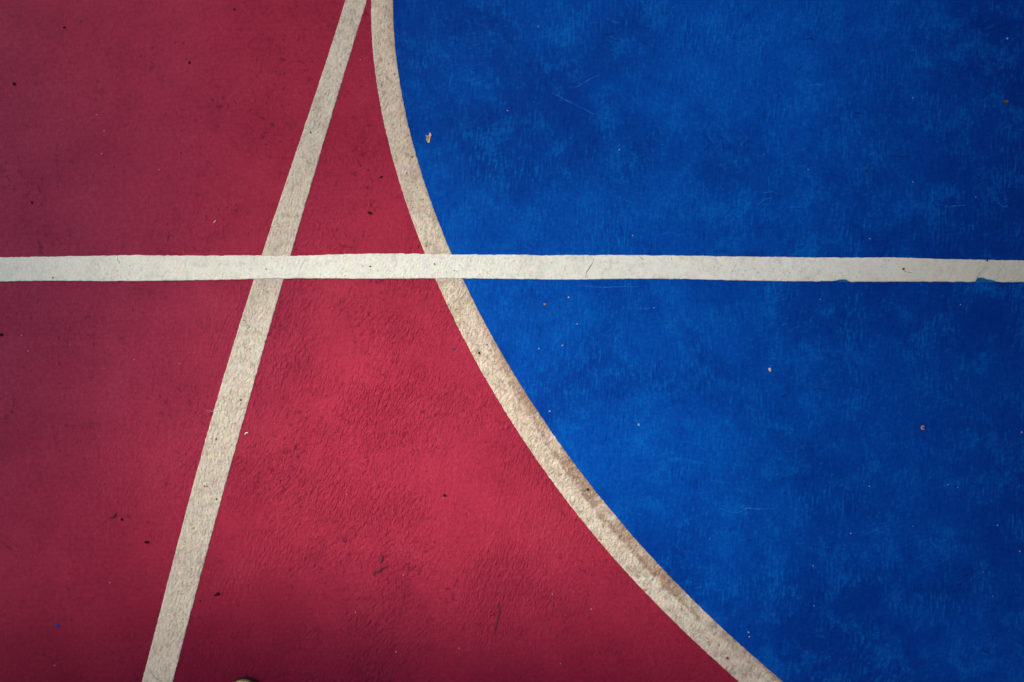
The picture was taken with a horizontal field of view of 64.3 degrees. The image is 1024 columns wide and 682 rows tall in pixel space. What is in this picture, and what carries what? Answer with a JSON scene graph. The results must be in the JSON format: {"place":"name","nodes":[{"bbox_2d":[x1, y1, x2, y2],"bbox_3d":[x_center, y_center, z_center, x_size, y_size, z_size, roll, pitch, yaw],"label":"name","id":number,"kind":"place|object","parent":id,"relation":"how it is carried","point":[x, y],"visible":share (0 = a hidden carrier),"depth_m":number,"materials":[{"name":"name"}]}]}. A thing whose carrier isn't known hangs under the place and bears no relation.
{"place":"outdoors","nodes":[
{"label":"outdoors","id":0,"kind":"place"},
{"bbox_2d":[233,676,256,681],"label":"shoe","id":1,"kind":"object","parent":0,"point":[244,679],"visible":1,"depth_m":1.61,"materials":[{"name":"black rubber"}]},
{"bbox_2d":[0,0,738,681],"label":"red court","id":2,"kind":"object","parent":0,"point":[378,404],"visible":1,"depth_m":1.62,"materials":[{"name":"paint"}]},
{"bbox_2d":[142,0,366,681],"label":"court line","id":3,"kind":"object","parent":2,"relation":"on","point":[226,422],"visible":1,"depth_m":1.62,"materials":[{"name":"white paint"}]},
{"bbox_2d":[494,605,499,635],"bbox_3d":[-0.029,0.554,1.619,0.005,0.002,0.065,8,90,0],"label":"twig","id":4,"kind":"object","parent":2,"relation":"on","point":[497,619],"visible":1,"depth_m":1.62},
{"bbox_2d":[0,253,1023,281],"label":"court line","id":5,"kind":"object","parent":2,"relation":"on","point":[330,266],"visible":1,"depth_m":1.62,"materials":[{"name":"white paint"}]},
{"bbox_2d":[393,0,1023,681],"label":"blue court circle","id":6,"kind":"object","parent":2,"relation":"on","point":[755,128],"visible":1,"depth_m":1.62,"materials":[{"name":"paint"}]},
{"bbox_2d":[426,133,430,142],"bbox_3d":[-0.166,-0.404,1.618,0.012,0.002,0.021,0,90,0],"label":"leaf fragment","id":7,"kind":"object","parent":6,"relation":"on","point":[428,138],"visible":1,"depth_m":1.62,"materials":[{"name":"beige plant"}]},
{"bbox_2d":[371,0,782,681],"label":"court line","id":8,"kind":"object","parent":6,"relation":"on","point":[679,606],"visible":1,"depth_m":1.62,"materials":[{"name":"white paint"}]}
]}

